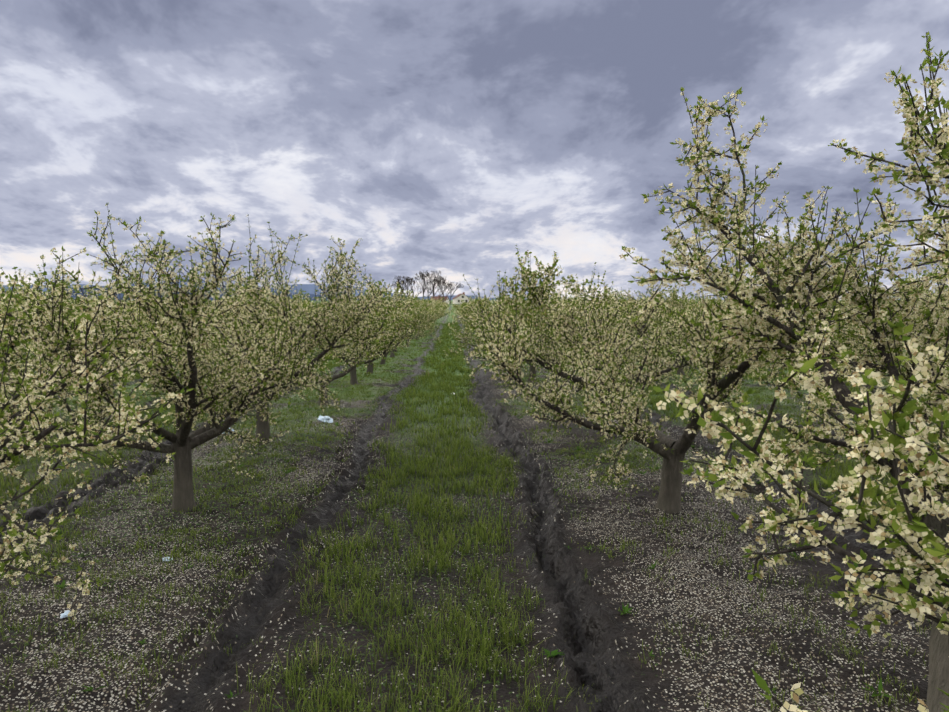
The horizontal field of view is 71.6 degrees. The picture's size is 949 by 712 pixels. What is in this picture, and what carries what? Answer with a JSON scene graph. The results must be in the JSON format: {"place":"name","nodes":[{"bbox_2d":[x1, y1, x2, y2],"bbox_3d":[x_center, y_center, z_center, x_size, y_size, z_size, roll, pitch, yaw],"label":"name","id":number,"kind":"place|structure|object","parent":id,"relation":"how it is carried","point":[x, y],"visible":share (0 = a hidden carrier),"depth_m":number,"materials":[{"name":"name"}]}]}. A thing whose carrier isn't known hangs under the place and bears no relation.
{"place":"outdoors","nodes":[
{"label":"outdoors","id":0,"kind":"place"},
{"bbox_2d":[1,288,401,299],"bbox_3d":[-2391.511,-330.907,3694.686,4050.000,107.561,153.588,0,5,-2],"label":"hills","id":1,"kind":"structure","parent":0,"point":[121,295],"depth_m":3653.27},
{"bbox_2d":[0,279,525,299],"bbox_3d":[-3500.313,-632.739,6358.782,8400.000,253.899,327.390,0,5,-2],"label":"hills","id":2,"kind":"structure","parent":0,"point":[310,288],"depth_m":6538.48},
{"bbox_2d":[0,300,948,711],"bbox_3d":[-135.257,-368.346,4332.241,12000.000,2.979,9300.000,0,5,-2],"label":"ground","id":3,"kind":"structure","parent":0,"point":[592,632],"depth_m":3.86,"materials":[{"name":"soil"}]},
{"bbox_2d":[8,364,17,440],"bbox_3d":[-5.363,0.619,7.673,0.036,1.100,0.032,-2,8,-2],"label":"stake","id":4,"kind":"object","parent":3,"relation":"on","point":[9,369],"visible":0.23,"depth_m":7.61,"materials":[{"name":"brown wood"}]},
{"bbox_2d":[0,265,110,371],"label":"plum tree","id":5,"kind":"object","parent":3,"relation":"on","point":[22,282],"visible":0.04,"depth_m":15.25,"materials":[{"name":"beige plant"}]},
{"bbox_2d":[0,267,111,386],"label":"plum tree","id":6,"kind":"object","parent":3,"relation":"on","point":[13,345],"visible":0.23,"depth_m":8.41,"materials":[{"name":"beige plant"}]},
{"bbox_2d":[60,610,69,617],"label":"plastic litter","id":7,"kind":"object","parent":3,"relation":"on","point":[65,613],"visible":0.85,"depth_m":3.41,"materials":[{"name":"white plastic"}]},
{"bbox_2d":[0,246,200,623],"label":"plum tree","id":8,"kind":"object","parent":3,"relation":"on","point":[24,416],"visible":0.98,"depth_m":2.67,"materials":[{"name":"beige plant"}]},
{"bbox_2d":[67,289,134,366],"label":"plum tree","id":9,"kind":"object","parent":3,"relation":"on","point":[100,310],"visible":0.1,"depth_m":18.39,"materials":[{"name":"green plant"}]},
{"bbox_2d":[20,268,206,397],"bbox_3d":[-6.676,-0.328,11.333,2.779,2.409,3.301,0,5,4],"label":"plum tree","id":10,"kind":"object","parent":3,"relation":"on","point":[69,302],"visible":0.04,"depth_m":11.67,"materials":[{"name":"beige plant"}]},
{"bbox_2d":[0,203,331,511],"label":"plum tree","id":11,"kind":"object","parent":3,"relation":"on","point":[239,399],"visible":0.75,"depth_m":4.77,"materials":[{"name":"beige plant"}]},
{"bbox_2d":[126,291,232,359],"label":"plum tree","id":12,"kind":"object","parent":3,"relation":"on","point":[145,320],"visible":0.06,"depth_m":15.12,"materials":[{"name":"green plant"}]},
{"bbox_2d":[210,310,267,359],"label":"plum tree","id":13,"kind":"object","parent":3,"relation":"on","point":[229,329],"visible":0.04,"depth_m":17.95,"materials":[{"name":"green plant"}]},
{"bbox_2d":[213,293,275,323],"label":"plum tree","id":14,"kind":"object","parent":3,"relation":"on","point":[233,298],"visible":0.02,"depth_m":31.13,"materials":[{"name":"green plant"}]},
{"bbox_2d":[220,284,310,345],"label":"plum tree","id":15,"kind":"object","parent":3,"relation":"on","point":[295,302],"visible":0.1,"depth_m":21.30,"materials":[{"name":"green plant"}]},
{"bbox_2d":[119,214,414,444],"bbox_3d":[-2.085,-0.224,7.367,2.993,2.610,2.596,3,8,42],"label":"plum tree","id":16,"kind":"object","parent":3,"relation":"on","point":[322,326],"visible":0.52,"depth_m":7.18,"materials":[{"name":"beige plant"}]},
{"bbox_2d":[264,299,318,336],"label":"plum tree","id":17,"kind":"object","parent":3,"relation":"on","point":[301,315],"visible":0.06,"depth_m":24.80,"materials":[{"name":"green plant"}]},
{"bbox_2d":[318,416,332,422],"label":"plastic litter","id":18,"kind":"object","parent":3,"relation":"on","point":[326,419],"visible":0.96,"depth_m":9.08,"materials":[{"name":"white plastic"}]},
{"bbox_2d":[250,277,404,405],"bbox_3d":[-2.486,-0.236,11.098,2.548,2.187,2.998,-2,5,-20],"label":"plum tree","id":19,"kind":"object","parent":3,"relation":"on","point":[358,355],"visible":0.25,"depth_m":10.94,"materials":[{"name":"beige plant"}]},
{"bbox_2d":[267,279,420,384],"bbox_3d":[-2.580,-0.457,13.887,3.102,2.345,2.324,0,5,1],"label":"plum tree","id":20,"kind":"object","parent":3,"relation":"on","point":[401,326],"visible":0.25,"depth_m":13.50,"materials":[{"name":"beige plant"}]},
{"bbox_2d":[304,290,421,373],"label":"plum tree","id":21,"kind":"object","parent":3,"relation":"on","point":[369,365],"visible":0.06,"depth_m":16.82,"materials":[{"name":"green plant"}]},
{"bbox_2d":[345,301,426,364],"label":"plum tree","id":22,"kind":"object","parent":3,"relation":"on","point":[418,316],"visible":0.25,"depth_m":19.86,"materials":[{"name":"green plant"}]},
{"bbox_2d":[363,291,433,356],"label":"plum tree","id":23,"kind":"object","parent":3,"relation":"on","point":[392,354],"visible":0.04,"depth_m":24.00,"materials":[{"name":"green plant"}]},
{"bbox_2d":[395,275,409,291],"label":"bare tree","id":24,"kind":"object","parent":3,"relation":"on","point":[399,279],"visible":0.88,"depth_m":296.94,"materials":[{"name":"grey plant"}]},
{"bbox_2d":[396,276,413,296],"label":"bare tree","id":25,"kind":"object","parent":3,"relation":"on","point":[407,284],"visible":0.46,"depth_m":326.17,"materials":[{"name":"grey plant"}]},
{"bbox_2d":[389,292,434,342],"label":"plum tree","id":26,"kind":"object","parent":3,"relation":"on","point":[422,312],"visible":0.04,"depth_m":31.69,"materials":[{"name":"green plant"}]},
{"bbox_2d":[393,296,432,351],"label":"plum tree","id":27,"kind":"object","parent":3,"relation":"on","point":[425,312],"visible":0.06,"depth_m":26.15,"materials":[{"name":"green plant"}]},
{"bbox_2d":[405,277,427,297],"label":"bare tree","id":28,"kind":"object","parent":3,"relation":"on","point":[410,282],"visible":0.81,"depth_m":311.86,"materials":[{"name":"grey plant"}]},
{"bbox_2d":[406,302,441,346],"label":"plum tree","id":29,"kind":"object","parent":3,"relation":"on","point":[421,335],"visible":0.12,"depth_m":30.12,"materials":[{"name":"green plant"}]},
{"bbox_2d":[415,270,434,298],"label":"bare tree","id":30,"kind":"object","parent":3,"relation":"on","point":[423,278],"visible":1,"depth_m":294.42,"materials":[{"name":"grey plant"}]},
{"bbox_2d":[408,295,441,325],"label":"plum tree","id":31,"kind":"object","parent":3,"relation":"on","point":[431,303],"visible":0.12,"depth_m":41.49,"materials":[{"name":"green plant"}]},
{"bbox_2d":[415,298,437,339],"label":"plum tree","id":32,"kind":"object","parent":3,"relation":"on","point":[432,318],"visible":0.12,"depth_m":36.18,"materials":[{"name":"green plant"}]},
{"bbox_2d":[410,295,446,335],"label":"plum tree","id":33,"kind":"object","parent":3,"relation":"on","point":[437,309],"visible":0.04,"depth_m":39.69,"materials":[{"name":"green plant"}]},
{"bbox_2d":[417,300,441,324],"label":"plum tree","id":34,"kind":"object","parent":3,"relation":"on","point":[434,305],"visible":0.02,"depth_m":44.49,"materials":[{"name":"green plant"}]},
{"bbox_2d":[422,277,439,299],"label":"bare tree","id":35,"kind":"object","parent":3,"relation":"on","point":[428,295],"visible":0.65,"depth_m":331.07,"materials":[{"name":"grey plant"}]},
{"bbox_2d":[417,297,445,319],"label":"plum tree","id":36,"kind":"object","parent":3,"relation":"on","point":[437,305],"visible":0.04,"depth_m":47.76,"materials":[{"name":"green plant"}]},
{"bbox_2d":[424,270,444,299],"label":"bare tree","id":37,"kind":"object","parent":3,"relation":"on","point":[434,276],"visible":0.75,"depth_m":315.00,"materials":[{"name":"grey plant"}]},
{"bbox_2d":[423,296,447,327],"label":"plum tree","id":38,"kind":"object","parent":3,"relation":"on","point":[442,308],"visible":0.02,"depth_m":50.12,"materials":[{"name":"green plant"}]},
{"bbox_2d":[422,299,453,317],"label":"plum tree","id":39,"kind":"object","parent":3,"relation":"on","point":[447,311],"visible":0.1,"depth_m":60.11,"materials":[{"name":"green plant"}]},
{"bbox_2d":[430,295,449,303],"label":"house","id":40,"kind":"structure","parent":3,"relation":"on","point":[446,299],"depth_m":408.00,"materials":[{"name":"tile"}]},
{"bbox_2d":[433,283,449,298],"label":"bare tree","id":41,"kind":"object","parent":3,"relation":"on","point":[440,290],"visible":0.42,"depth_m":337.88,"materials":[{"name":"grey plant"}]},
{"bbox_2d":[435,276,455,300],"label":"bare tree","id":42,"kind":"object","parent":3,"relation":"on","point":[436,279],"visible":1,"depth_m":301.71,"materials":[{"name":"grey plant"}]},
{"bbox_2d":[7,366,895,698],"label":"weeds","id":43,"kind":"object","parent":3,"relation":"on","point":[547,652],"visible":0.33,"depth_m":3.75,"materials":[{"name":"green plant"}]},
{"bbox_2d":[444,282,463,304],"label":"bare tree","id":44,"kind":"object","parent":3,"relation":"on","point":[453,288],"visible":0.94,"depth_m":322.72,"materials":[{"name":"grey plant"}]},
{"bbox_2d":[452,292,470,303],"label":"house","id":45,"kind":"structure","parent":3,"relation":"on","point":[458,297],"depth_m":378.55,"materials":[{"name":"paint"}]},
{"bbox_2d":[449,303,476,325],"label":"plum tree","id":46,"kind":"object","parent":3,"relation":"on","point":[462,314],"visible":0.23,"depth_m":45.54,"materials":[{"name":"green plant"}]},
{"bbox_2d":[453,296,492,318],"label":"plum tree","id":47,"kind":"object","parent":3,"relation":"on","point":[458,313],"visible":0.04,"depth_m":53.98,"materials":[{"name":"green plant"}]},
{"bbox_2d":[443,299,513,359],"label":"plum tree","id":48,"kind":"object","parent":3,"relation":"on","point":[478,342],"visible":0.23,"depth_m":20.12,"materials":[{"name":"green plant"}]},
{"bbox_2d":[464,294,497,326],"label":"plum tree","id":49,"kind":"object","parent":3,"relation":"on","point":[473,305],"visible":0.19,"depth_m":36.27,"materials":[{"name":"green plant"}]},
{"bbox_2d":[476,300,492,339],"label":"plum tree","id":50,"kind":"object","parent":3,"relation":"on","point":[488,303],"visible":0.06,"depth_m":26.09,"materials":[{"name":"green plant"}]},
{"bbox_2d":[465,299,508,340],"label":"plum tree","id":51,"kind":"object","parent":3,"relation":"on","point":[490,306],"visible":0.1,"depth_m":33.33,"materials":[{"name":"green plant"}]},
{"bbox_2d":[449,295,525,351],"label":"plum tree","id":52,"kind":"object","parent":3,"relation":"on","point":[470,337],"visible":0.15,"depth_m":24.39,"materials":[{"name":"green plant"}]},
{"bbox_2d":[478,296,521,370],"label":"plum tree","id":53,"kind":"object","parent":3,"relation":"on","point":[494,328],"visible":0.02,"depth_m":17.39,"materials":[{"name":"green plant"}]},
{"bbox_2d":[461,296,612,381],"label":"plum tree","id":54,"kind":"object","parent":3,"relation":"on","point":[528,362],"visible":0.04,"depth_m":14.72,"materials":[{"name":"beige plant"}]},
{"bbox_2d":[494,245,618,398],"bbox_3d":[1.409,-0.481,11.096,2.223,2.711,3.398,0,5,3],"label":"plum tree","id":55,"kind":"object","parent":3,"relation":"on","point":[530,287],"visible":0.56,"depth_m":10.50,"materials":[{"name":"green plant"}]},
{"bbox_2d":[446,267,727,439],"bbox_3d":[1.557,-0.011,7.851,2.979,2.133,3.080,-5,7,-44],"label":"plum tree","id":56,"kind":"object","parent":3,"relation":"on","point":[534,352],"visible":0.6,"depth_m":7.55,"materials":[{"name":"beige plant"}]},
{"bbox_2d":[558,287,630,330],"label":"plum tree","id":57,"kind":"object","parent":3,"relation":"on","point":[621,298],"visible":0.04,"depth_m":25.14,"materials":[{"name":"green plant"}]},
{"bbox_2d":[595,282,690,359],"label":"plum tree","id":58,"kind":"object","parent":3,"relation":"on","point":[611,301],"visible":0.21,"depth_m":18.94,"materials":[{"name":"beige plant"}]},
{"bbox_2d":[461,186,841,513],"bbox_3d":[1.322,0.064,5.121,3.053,2.397,2.573,3,5,43],"label":"plum tree","id":59,"kind":"object","parent":3,"relation":"on","point":[671,451],"visible":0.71,"depth_m":4.91,"materials":[{"name":"beige plant"}]},
{"bbox_2d":[640,288,712,375],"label":"plum tree","id":60,"kind":"object","parent":3,"relation":"on","point":[681,370],"visible":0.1,"depth_m":16.36,"materials":[{"name":"beige plant"}]},
{"bbox_2d":[686,294,716,308],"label":"plum tree","id":61,"kind":"object","parent":3,"relation":"on","point":[704,299],"depth_m":34.55,"materials":[{"name":"green plant"}]},
{"bbox_2d":[675,292,736,351],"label":"plum tree","id":62,"kind":"object","parent":3,"relation":"on","point":[688,301],"visible":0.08,"depth_m":25.17,"materials":[{"name":"green plant"}]},
{"bbox_2d":[658,292,783,379],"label":"plum tree","id":63,"kind":"object","parent":3,"relation":"on","point":[696,310],"visible":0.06,"depth_m":12.94,"materials":[{"name":"beige plant"}]},
{"bbox_2d":[619,31,948,711],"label":"plum tree","id":64,"kind":"object","parent":3,"relation":"on","point":[919,479],"visible":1,"depth_m":2.63,"materials":[{"name":"beige plant"}]},
{"bbox_2d":[742,270,937,414],"bbox_3d":[5.290,-0.223,9.752,3.002,2.284,1.988,3,6,35],"label":"plum tree","id":65,"kind":"object","parent":3,"relation":"on","point":[842,326],"depth_m":9.69,"materials":[{"name":"beige plant"}]},
{"bbox_2d":[835,300,856,350],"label":"plum tree","id":66,"kind":"object","parent":3,"relation":"on","point":[843,310],"visible":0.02,"depth_m":21.54,"materials":[{"name":"beige plant"}]},
{"bbox_2d":[808,297,899,376],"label":"plum tree","id":67,"kind":"object","parent":3,"relation":"on","point":[847,330],"visible":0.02,"depth_m":15.54,"materials":[{"name":"beige plant"}]},
{"bbox_2d":[814,245,948,409],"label":"plum tree","id":68,"kind":"object","parent":3,"relation":"on","point":[944,297],"visible":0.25,"depth_m":6.99,"materials":[{"name":"beige plant"}]},
{"bbox_2d":[862,264,948,354],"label":"plum tree","id":69,"kind":"object","parent":3,"relation":"on","point":[939,282],"visible":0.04,"depth_m":12.63,"materials":[{"name":"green plant"}]},
{"bbox_2d":[0,322,948,711],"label":"grass","id":70,"kind":"structure","parent":0,"point":[428,382],"depth_m":4.70,"materials":[{"name":"green plant"}]},
{"bbox_2d":[0,0,948,299],"label":"sky","id":71,"kind":"structure","parent":0,"point":[447,137],"materials":[{"name":"grey"}]},
{"bbox_2d":[42,370,922,520],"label":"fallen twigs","id":72,"kind":"object","parent":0,"point":[205,508],"visible":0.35,"depth_m":5.23,"materials":[{"name":"brown wood"}]}
]}

